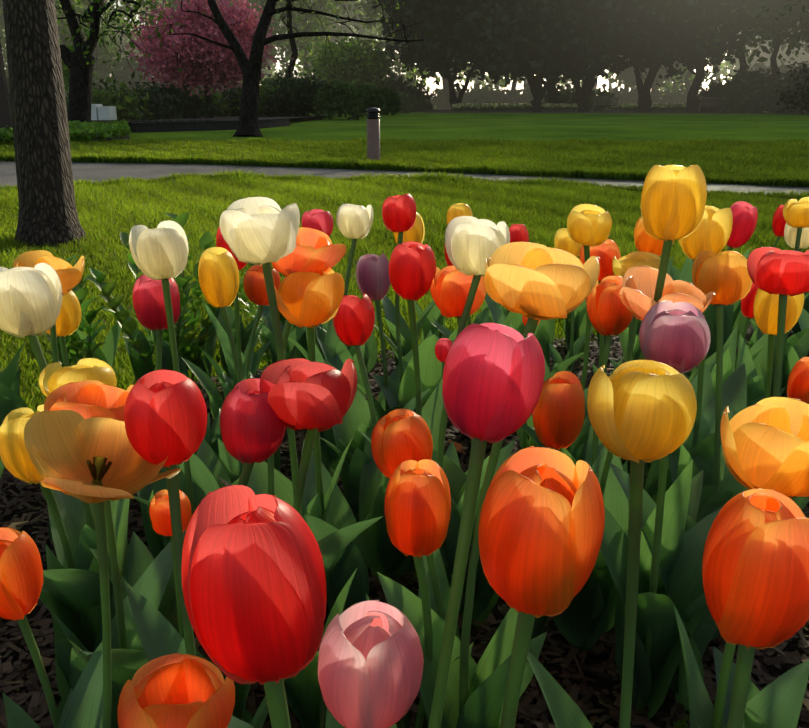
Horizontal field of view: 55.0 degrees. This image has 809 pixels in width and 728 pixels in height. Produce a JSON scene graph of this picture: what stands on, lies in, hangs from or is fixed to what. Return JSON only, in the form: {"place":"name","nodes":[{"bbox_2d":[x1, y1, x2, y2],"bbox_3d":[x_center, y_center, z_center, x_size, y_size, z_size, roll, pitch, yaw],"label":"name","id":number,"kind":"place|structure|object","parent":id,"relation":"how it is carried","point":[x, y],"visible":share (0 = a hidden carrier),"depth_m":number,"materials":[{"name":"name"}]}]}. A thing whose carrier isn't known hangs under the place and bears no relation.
{"place":"outdoors","nodes":[
{"label":"outdoors","id":0,"kind":"place"},
{"bbox_2d":[3,0,734,96],"label":"sky","id":1,"kind":"structure","parent":0,"point":[600,81],"materials":[{"name":"white"}]},
{"bbox_2d":[0,161,808,194],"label":"park path","id":2,"kind":"structure","parent":0,"point":[92,171],"depth_m":8.77,"materials":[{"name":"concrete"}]},
{"bbox_2d":[0,151,808,199],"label":"lawn path edges","id":3,"kind":"object","parent":2,"relation":"on","point":[577,172],"visible":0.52,"depth_m":8.32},
{"bbox_2d":[2,0,808,113],"bbox_3d":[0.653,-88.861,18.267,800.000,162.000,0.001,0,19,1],"label":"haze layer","id":4,"kind":"object","parent":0,"point":[554,52],"depth_m":42.59,"materials":[{"name":"grey"}]},
{"bbox_2d":[4,107,808,727],"bbox_3d":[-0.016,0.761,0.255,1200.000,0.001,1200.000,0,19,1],"label":"lawn ground","id":5,"kind":"structure","parent":0,"point":[580,125],"depth_m":22.29,"materials":[{"name":"green plant"}]},
{"bbox_2d":[3,0,85,247],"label":"oak tree","id":6,"kind":"object","parent":5,"relation":"on","point":[47,213],"visible":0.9,"depth_m":4.40,"materials":[{"name":"brown plant"}]},
{"bbox_2d":[43,255,107,366],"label":"weed shrub","id":7,"kind":"object","parent":5,"relation":"on","point":[77,350],"visible":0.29,"depth_m":1.90,"materials":[{"name":"green plant"}]},
{"bbox_2d":[55,0,131,79],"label":"tree","id":8,"kind":"object","parent":5,"relation":"on","point":[105,66],"depth_m":73.25,"materials":[{"name":"green plant"}]},
{"bbox_2d":[0,0,188,122],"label":"oak tree","id":9,"kind":"object","parent":5,"relation":"on","point":[79,61],"visible":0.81,"depth_m":19.56,"materials":[{"name":"green plant"}]},
{"bbox_2d":[73,134,129,141],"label":"groundcover soil","id":10,"kind":"structure","parent":5,"relation":"on","point":[126,137],"depth_m":16.49,"materials":[{"name":"brown soil"}]},
{"bbox_2d":[0,41,12,140],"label":"trunk","id":11,"kind":"object","parent":10,"relation":"on","point":[5,111],"visible":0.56,"depth_m":14.58,"materials":[{"name":"brown wood"}]},
{"bbox_2d":[0,119,131,141],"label":"pachysandra groundcover","id":12,"kind":"object","parent":10,"relation":"on","point":[89,130],"visible":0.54,"depth_m":14.32,"materials":[{"name":"green plant"}]},
{"bbox_2d":[104,49,159,89],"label":"woodland understorey","id":13,"kind":"object","parent":5,"relation":"on","point":[126,72],"depth_m":62.47,"materials":[{"name":"green plant"}]},
{"bbox_2d":[67,114,337,121],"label":"border bed soil","id":14,"kind":"structure","parent":5,"relation":"on","point":[224,118],"depth_m":28.67,"materials":[{"name":"brown soil"}]},
{"bbox_2d":[65,72,153,122],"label":"border shrub","id":15,"kind":"object","parent":14,"relation":"on","point":[126,102],"visible":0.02,"depth_m":23.57,"materials":[{"name":"green plant"}]},
{"bbox_2d":[99,71,176,121],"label":"border shrub","id":16,"kind":"object","parent":14,"relation":"on","point":[155,105],"depth_m":25.59,"materials":[{"name":"green plant"}]},
{"bbox_2d":[147,77,218,121],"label":"border shrub","id":17,"kind":"object","parent":14,"relation":"on","point":[194,104],"depth_m":29.17,"materials":[{"name":"green plant"}]},
{"bbox_2d":[124,0,293,120],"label":"pink blossoming tree","id":18,"kind":"object","parent":14,"relation":"on","point":[205,64],"depth_m":28.44,"materials":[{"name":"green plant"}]},
{"bbox_2d":[262,69,327,117],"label":"border shrub","id":19,"kind":"object","parent":14,"relation":"on","point":[297,100],"depth_m":33.64,"materials":[{"name":"green plant"}]},
{"bbox_2d":[128,118,289,132],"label":"retaining wall","id":20,"kind":"structure","parent":5,"relation":"on","point":[142,127],"depth_m":20.54,"materials":[{"name":"stone"}]},
{"bbox_2d":[131,0,426,136],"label":"tree","id":21,"kind":"object","parent":5,"relation":"on","point":[251,78],"visible":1,"depth_m":17.39,"materials":[{"name":"brown plant"}]},
{"bbox_2d":[226,0,344,82],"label":"tree","id":22,"kind":"object","parent":5,"relation":"on","point":[301,42],"depth_m":70.41,"materials":[{"name":"green plant"}]},
{"bbox_2d":[311,79,362,119],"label":"clipped hedge shrub","id":23,"kind":"object","parent":5,"relation":"on","point":[340,97],"depth_m":30.61,"materials":[{"name":"green plant"}]},
{"bbox_2d":[303,31,398,88],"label":"bush","id":24,"kind":"object","parent":5,"relation":"on","point":[347,61],"depth_m":54.69,"materials":[{"name":"green plant"}]},
{"bbox_2d":[350,84,386,116],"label":"clipped hedge shrub","id":25,"kind":"object","parent":5,"relation":"on","point":[372,96],"depth_m":35.38,"materials":[{"name":"green plant"}]},
{"bbox_2d":[335,0,406,79],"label":"woodland midstorey","id":26,"kind":"object","parent":5,"relation":"on","point":[369,9],"depth_m":66.58,"materials":[{"name":"green plant"}]},
{"bbox_2d":[366,108,379,160],"bbox_3d":[-0.394,-2.867,9.845,0.180,0.731,0.180,0,19,1],"label":"bollard","id":27,"kind":"object","parent":5,"relation":"on","point":[373,136],"visible":0.96,"depth_m":9.77,"materials":[{"name":"grey metal"}]},
{"bbox_2d":[0,168,808,412],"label":"lawn grass","id":28,"kind":"structure","parent":5,"relation":"on","point":[108,214],"depth_m":5.24,"materials":[{"name":"green plant"}]},
{"bbox_2d":[0,136,808,185],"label":"lawn grass","id":29,"kind":"structure","parent":5,"relation":"on","point":[717,156],"depth_m":11.21,"materials":[{"name":"green plant"}]},
{"bbox_2d":[0,319,808,727],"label":"flower bed soil","id":30,"kind":"structure","parent":5,"relation":"on","point":[610,683],"depth_m":1.17,"materials":[{"name":"brown soil"}]},
{"bbox_2d":[12,250,84,542],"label":"yellow tulip","id":31,"kind":"object","parent":30,"relation":"on","point":[70,276],"visible":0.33,"depth_m":1.17,"materials":[{"name":"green plant"}]},
{"bbox_2d":[0,263,128,572],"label":"white tulip","id":32,"kind":"object","parent":30,"relation":"on","point":[30,302],"visible":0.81,"depth_m":0.91,"materials":[{"name":"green plant"}]},
{"bbox_2d":[132,275,179,558],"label":"red tulip","id":33,"kind":"object","parent":30,"relation":"on","point":[148,301],"visible":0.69,"depth_m":1.17,"materials":[{"name":"red plant"}]},
{"bbox_2d":[129,220,205,595],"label":"white tulip","id":34,"kind":"object","parent":30,"relation":"on","point":[160,251],"visible":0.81,"depth_m":1.04,"materials":[{"name":"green plant"}]},
{"bbox_2d":[124,369,285,727],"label":"red tulip","id":35,"kind":"object","parent":30,"relation":"on","point":[165,413],"visible":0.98,"depth_m":0.64,"materials":[{"name":"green plant"}]},
{"bbox_2d":[198,247,242,482],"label":"yellow tulip","id":36,"kind":"object","parent":30,"relation":"on","point":[218,273],"visible":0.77,"depth_m":1.28,"materials":[{"name":"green plant"}]},
{"bbox_2d":[195,378,285,723],"bbox_3d":[-0.199,0.272,0.827,0.167,0.519,0.086,-3,19,-8],"label":"tulip","id":37,"kind":"object","parent":30,"relation":"on","point":[252,427],"visible":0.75,"depth_m":0.75,"materials":[{"name":"red plant"}]},
{"bbox_2d":[233,265,279,387],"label":"orange tulip","id":38,"kind":"object","parent":30,"relation":"on","point":[254,286],"visible":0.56,"depth_m":1.53,"materials":[{"name":"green plant"}]},
{"bbox_2d":[238,263,285,365],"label":"weed shrub","id":39,"kind":"object","parent":30,"relation":"on","point":[243,300],"visible":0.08,"depth_m":2.28,"materials":[{"name":"green plant"}]},
{"bbox_2d":[217,197,382,577],"bbox_3d":[-0.146,0.138,0.973,0.216,0.677,0.123,-5,19,-14],"label":"white tulip","id":40,"kind":"object","parent":30,"relation":"on","point":[263,231],"visible":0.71,"depth_m":0.87,"materials":[{"name":"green plant"}]},
{"bbox_2d":[247,227,352,521],"bbox_3d":[-0.153,0.130,1.071,0.164,0.629,0.122,0,19,1],"label":"orange tulip","id":41,"kind":"object","parent":30,"relation":"on","point":[316,251],"visible":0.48,"depth_m":1.00,"materials":[{"name":"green plant"}]},
{"bbox_2d":[259,358,357,727],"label":"red tulip","id":42,"kind":"object","parent":30,"relation":"on","point":[312,398],"visible":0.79,"depth_m":0.78,"materials":[{"name":"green plant"}]},
{"bbox_2d":[288,209,375,360],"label":"tulip","id":43,"kind":"object","parent":30,"relation":"on","point":[319,220],"visible":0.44,"depth_m":1.74,"materials":[{"name":"pink plant"}]},
{"bbox_2d":[317,204,373,397],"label":"white tulip","id":44,"kind":"object","parent":30,"relation":"on","point":[354,223],"visible":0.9,"depth_m":1.70,"materials":[{"name":"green plant"}]},
{"bbox_2d":[320,294,376,521],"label":"red tulip","id":45,"kind":"object","parent":30,"relation":"on","point":[353,321],"visible":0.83,"depth_m":1.29,"materials":[{"name":"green plant"}]},
{"bbox_2d":[357,241,442,583],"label":"red tulip","id":46,"kind":"object","parent":30,"relation":"on","point":[412,268],"visible":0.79,"depth_m":1.10,"materials":[{"name":"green plant"}]},
{"bbox_2d":[0,249,808,727],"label":"tulip leaves","id":47,"kind":"object","parent":30,"relation":"on","point":[76,591],"visible":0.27,"depth_m":1.41,"materials":[{"name":"green plant"}]},
{"bbox_2d":[0,330,808,727],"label":"mulch chips","id":48,"kind":"object","parent":30,"relation":"on","point":[528,710],"visible":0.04,"depth_m":1.13,"materials":[{"name":"brown wood"}]},
{"bbox_2d":[0,527,72,727],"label":"orange tulip","id":49,"kind":"object","parent":48,"relation":"on","point":[21,576],"visible":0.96,"depth_m":0.68,"materials":[{"name":"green plant"}]},
{"bbox_2d":[0,404,88,718],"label":"yellow tulip","id":50,"kind":"object","parent":48,"relation":"on","point":[16,460],"visible":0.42,"depth_m":0.91,"materials":[{"name":"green plant"}]},
{"bbox_2d":[46,290,81,366],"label":"yellow tulip","id":51,"kind":"object","parent":48,"relation":"on","point":[68,320],"visible":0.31,"depth_m":1.29,"materials":[{"name":"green plant"}]},
{"bbox_2d":[39,358,124,652],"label":"yellow tulip","id":52,"kind":"object","parent":48,"relation":"on","point":[85,630],"visible":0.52,"depth_m":0.93,"materials":[{"name":"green plant"}]},
{"bbox_2d":[2,410,180,727],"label":"tulip","id":53,"kind":"object","parent":48,"relation":"on","point":[97,462],"visible":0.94,"depth_m":0.65,"materials":[{"name":"orange plant"}]},
{"bbox_2d":[44,380,185,727],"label":"orange tulip","id":54,"kind":"object","parent":48,"relation":"on","point":[88,399],"visible":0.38,"depth_m":0.83,"materials":[{"name":"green plant"}]},
{"bbox_2d":[85,212,216,380],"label":"weed shrub","id":55,"kind":"object","parent":48,"relation":"on","point":[189,352],"visible":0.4,"depth_m":1.96,"materials":[{"name":"green plant"}]},
{"bbox_2d":[117,652,234,727],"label":"orange tulip","id":56,"kind":"object","parent":48,"relation":"on","point":[176,690],"visible":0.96,"depth_m":0.53,"materials":[{"name":"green plant"}]},
{"bbox_2d":[149,489,217,667],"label":"orange tulip","id":57,"kind":"object","parent":48,"relation":"on","point":[159,511],"visible":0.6,"depth_m":0.79,"materials":[{"name":"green plant"}]},
{"bbox_2d":[216,226,246,397],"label":"red tulip","id":58,"kind":"object","parent":48,"relation":"on","point":[227,387],"visible":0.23,"depth_m":1.58,"materials":[{"name":"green plant"}]},
{"bbox_2d":[181,485,326,727],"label":"red tulip","id":59,"kind":"object","parent":48,"relation":"on","point":[253,582],"visible":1,"depth_m":0.35,"materials":[{"name":"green plant"}]},
{"bbox_2d":[274,267,374,626],"bbox_3d":[-0.136,0.148,1.079,0.135,0.591,0.190,-15,24,-37],"label":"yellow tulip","id":60,"kind":"object","parent":48,"relation":"on","point":[310,301],"visible":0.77,"depth_m":1.05,"materials":[{"name":"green plant"}]},
{"bbox_2d":[318,600,423,727],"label":"pale pink tulip","id":61,"kind":"object","parent":48,"relation":"on","point":[370,665],"visible":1,"depth_m":0.47,"materials":[{"name":"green plant"}]},
{"bbox_2d":[356,253,419,419],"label":"tulip","id":62,"kind":"object","parent":48,"relation":"on","point":[372,277],"visible":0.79,"depth_m":1.58,"materials":[{"name":"purple plant"}]},
{"bbox_2d":[366,459,459,727],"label":"orange tulip","id":63,"kind":"object","parent":48,"relation":"on","point":[417,505],"visible":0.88,"depth_m":0.76,"materials":[{"name":"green plant"}]},
{"bbox_2d":[374,212,454,361],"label":"yellow tulip","id":64,"kind":"object","parent":48,"relation":"on","point":[415,232],"visible":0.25,"depth_m":1.69,"materials":[{"name":"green plant"}]},
{"bbox_2d":[430,266,485,502],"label":"orange tulip","id":65,"kind":"object","parent":48,"relation":"on","point":[450,288],"visible":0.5,"depth_m":1.11,"materials":[{"name":"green plant"}]},
{"bbox_2d":[430,203,490,338],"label":"yellow tulip","id":66,"kind":"object","parent":48,"relation":"on","point":[458,210],"visible":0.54,"depth_m":2.02,"materials":[{"name":"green plant"}]},
{"bbox_2d":[437,216,514,614],"bbox_3d":[0.083,0.102,1.147,0.138,0.634,0.192,5,20,15],"label":"white tulip","id":67,"kind":"object","parent":48,"relation":"on","point":[472,244],"visible":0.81,"depth_m":1.05,"materials":[{"name":"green plant"}]},
{"bbox_2d":[531,371,584,638],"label":"orange tulip","id":68,"kind":"object","parent":48,"relation":"on","point":[558,414],"visible":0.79,"depth_m":0.98,"materials":[{"name":"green plant"}]},
{"bbox_2d":[527,204,611,451],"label":"yellow tulip","id":69,"kind":"object","parent":48,"relation":"on","point":[588,225],"visible":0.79,"depth_m":1.33,"materials":[{"name":"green plant"}]},
{"bbox_2d":[549,228,593,371],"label":"yellow tulip","id":70,"kind":"object","parent":48,"relation":"on","point":[563,241],"visible":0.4,"depth_m":1.93,"materials":[{"name":"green plant"}]},
{"bbox_2d":[580,239,623,374],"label":"orange tulip","id":71,"kind":"object","parent":48,"relation":"on","point":[607,251],"visible":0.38,"depth_m":1.40,"materials":[{"name":"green plant"}]},
{"bbox_2d":[592,216,673,373],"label":"tulip","id":72,"kind":"object","parent":48,"relation":"on","point":[644,241],"visible":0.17,"depth_m":1.42,"materials":[{"name":"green plant"}]},
{"bbox_2d":[552,266,714,657],"bbox_3d":[0.268,0.171,1.012,0.170,0.590,0.174,-11,22,-29],"label":"tulip","id":73,"kind":"object","parent":48,"relation":"on","point":[586,617],"visible":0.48,"depth_m":1.09,"materials":[{"name":"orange plant"}]},
{"bbox_2d":[614,164,706,638],"bbox_3d":[0.345,0.118,0.972,0.170,0.716,0.149,-12,22,-32],"label":"yellow tulip","id":74,"kind":"object","parent":48,"relation":"on","point":[673,200],"visible":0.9,"depth_m":0.88,"materials":[{"name":"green plant"}]},
{"bbox_2d":[641,205,732,530],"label":"yellow tulip","id":75,"kind":"object","parent":48,"relation":"on","point":[712,231],"visible":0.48,"depth_m":1.21,"materials":[{"name":"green plant"}]},
{"bbox_2d":[668,250,751,515],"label":"tulip","id":76,"kind":"object","parent":48,"relation":"on","point":[724,277],"visible":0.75,"depth_m":1.07,"materials":[{"name":"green plant"}]},
{"bbox_2d":[673,397,808,727],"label":"yellow tulip","id":77,"kind":"object","parent":48,"relation":"on","point":[765,443],"visible":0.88,"depth_m":0.64,"materials":[{"name":"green plant"}]},
{"bbox_2d":[702,489,808,727],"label":"orange tulip","id":78,"kind":"object","parent":48,"relation":"on","point":[755,568],"visible":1,"depth_m":0.46,"materials":[{"name":"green plant"}]},
{"bbox_2d":[723,247,808,509],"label":"red tulip","id":79,"kind":"object","parent":48,"relation":"on","point":[783,274],"visible":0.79,"depth_m":0.96,"materials":[{"name":"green plant"}]},
{"bbox_2d":[757,222,808,396],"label":"white tulip","id":80,"kind":"object","parent":48,"relation":"on","point":[790,233],"visible":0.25,"depth_m":1.78,"materials":[{"name":"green plant"}]},
{"bbox_2d":[773,197,808,397],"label":"yellow tulip","id":81,"kind":"object","parent":48,"relation":"on","point":[795,213],"visible":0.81,"depth_m":1.72,"materials":[{"name":"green plant"}]},
{"bbox_2d":[787,357,808,501],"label":"orange tulip","id":82,"kind":"object","parent":48,"relation":"on","point":[798,384],"visible":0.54,"depth_m":1.15,"materials":[{"name":"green plant"}]},
{"bbox_2d":[373,194,441,412],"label":"red tulip","id":83,"kind":"object","parent":30,"relation":"on","point":[399,214],"visible":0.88,"depth_m":1.56,"materials":[{"name":"green plant"}]},
{"bbox_2d":[371,408,473,727],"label":"orange tulip","id":84,"kind":"object","parent":30,"relation":"on","point":[399,436],"visible":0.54,"depth_m":0.84,"materials":[{"name":"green plant"}]},
{"bbox_2d":[325,323,544,727],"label":"pink tulip","id":85,"kind":"object","parent":30,"relation":"on","point":[493,379],"visible":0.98,"depth_m":0.51,"materials":[{"name":"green plant"}]},
{"bbox_2d":[377,241,599,727],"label":"tulip","id":86,"kind":"object","parent":30,"relation":"on","point":[534,283],"visible":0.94,"depth_m":0.77,"materials":[{"name":"orange plant"}]},
{"bbox_2d":[478,446,604,727],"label":"orange tulip","id":87,"kind":"object","parent":30,"relation":"on","point":[541,526],"visible":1,"depth_m":0.41,"materials":[{"name":"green plant"}]},
{"bbox_2d":[585,275,632,472],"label":"orange tulip","id":88,"kind":"object","parent":30,"relation":"on","point":[610,315],"visible":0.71,"depth_m":1.18,"materials":[{"name":"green plant"}]},
{"bbox_2d":[527,360,696,727],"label":"yellow tulip","id":89,"kind":"object","parent":30,"relation":"on","point":[641,413],"visible":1,"depth_m":0.53,"materials":[{"name":"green plant"}]},
{"bbox_2d":[612,251,660,503],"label":"yellow tulip","id":90,"kind":"object","parent":30,"relation":"on","point":[622,265],"visible":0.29,"depth_m":1.36,"materials":[{"name":"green plant"}]},
{"bbox_2d":[600,301,722,725],"bbox_3d":[0.309,0.206,0.915,0.264,0.586,0.146,0,19,1],"label":"tulip","id":91,"kind":"object","parent":30,"relation":"on","point":[676,336],"visible":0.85,"depth_m":0.96,"materials":[{"name":"green plant"}]},
{"bbox_2d":[684,201,757,376],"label":"tulip","id":92,"kind":"object","parent":30,"relation":"on","point":[745,216],"visible":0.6,"depth_m":1.67,"materials":[{"name":"red plant"}]},
{"bbox_2d":[753,288,803,398],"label":"yellow tulip","id":93,"kind":"object","parent":30,"relation":"on","point":[765,306],"visible":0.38,"depth_m":1.17,"materials":[{"name":"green plant"}]},
{"bbox_2d":[378,66,441,100],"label":"bush","id":94,"kind":"object","parent":5,"relation":"on","point":[400,84],"depth_m":59.32,"materials":[{"name":"green plant"}]},
{"bbox_2d":[541,84,619,109],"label":"bush","id":95,"kind":"object","parent":5,"relation":"on","point":[570,94],"depth_m":58.94,"materials":[{"name":"green plant"}]},
{"bbox_2d":[418,109,808,113],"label":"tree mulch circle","id":96,"kind":"object","parent":5,"relation":"on","point":[561,111],"depth_m":51.80,"materials":[{"name":"brown soil"}]},
{"bbox_2d":[380,0,474,108],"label":"dark yew tree","id":97,"kind":"object","parent":96,"relation":"on","point":[456,100],"depth_m":56.33,"materials":[{"name":"green plant"}]},
{"bbox_2d":[461,82,532,103],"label":"bush","id":98,"kind":"object","parent":96,"relation":"on","point":[492,94],"depth_m":61.80,"materials":[{"name":"green plant"}]},
{"bbox_2d":[372,0,623,111],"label":"dark yew tree","id":99,"kind":"object","parent":96,"relation":"on","point":[454,25],"depth_m":45.79,"materials":[{"name":"green plant"}]},
{"bbox_2d":[507,0,680,111],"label":"dark yew tree","id":100,"kind":"object","parent":96,"relation":"on","point":[597,69],"depth_m":47.46,"materials":[{"name":"green plant"}]},
{"bbox_2d":[579,0,760,111],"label":"dark yew tree","id":101,"kind":"object","parent":96,"relation":"on","point":[647,49],"depth_m":45.75,"materials":[{"name":"green plant"}]},
{"bbox_2d":[716,64,779,112],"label":"shrub","id":102,"kind":"object","parent":96,"relation":"on","point":[740,97],"depth_m":45.40,"materials":[{"name":"green plant"}]},
{"bbox_2d":[746,59,808,113],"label":"shrub","id":103,"kind":"object","parent":96,"relation":"on","point":[788,95],"depth_m":43.50,"materials":[{"name":"green plant"}]},
{"bbox_2d":[642,52,726,94],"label":"tree","id":104,"kind":"object","parent":5,"relation":"on","point":[663,83],"depth_m":71.27,"materials":[{"name":"green plant"}]},
{"bbox_2d":[633,0,808,112],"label":"maple tree","id":105,"kind":"object","parent":5,"relation":"on","point":[692,106],"depth_m":45.20,"materials":[{"name":"green plant"}]},
{"bbox_2d":[711,29,789,81],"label":"tree","id":106,"kind":"object","parent":5,"relation":"on","point":[736,67],"depth_m":81.40,"materials":[{"name":"green plant"}]},
{"bbox_2d":[718,0,808,73],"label":"tree","id":107,"kind":"object","parent":5,"relation":"on","point":[761,58],"depth_m":56.21,"materials":[{"name":"green plant"}]},
{"bbox_2d":[731,0,808,110],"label":"maple tree","id":108,"kind":"object","parent":5,"relation":"on","point":[773,61],"depth_m":51.42,"materials":[{"name":"green plant"}]},
{"bbox_2d":[8,0,807,115],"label":"trees","id":109,"kind":"object","parent":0,"point":[616,44],"depth_m":36.92,"materials":[{"name":"green plant"}]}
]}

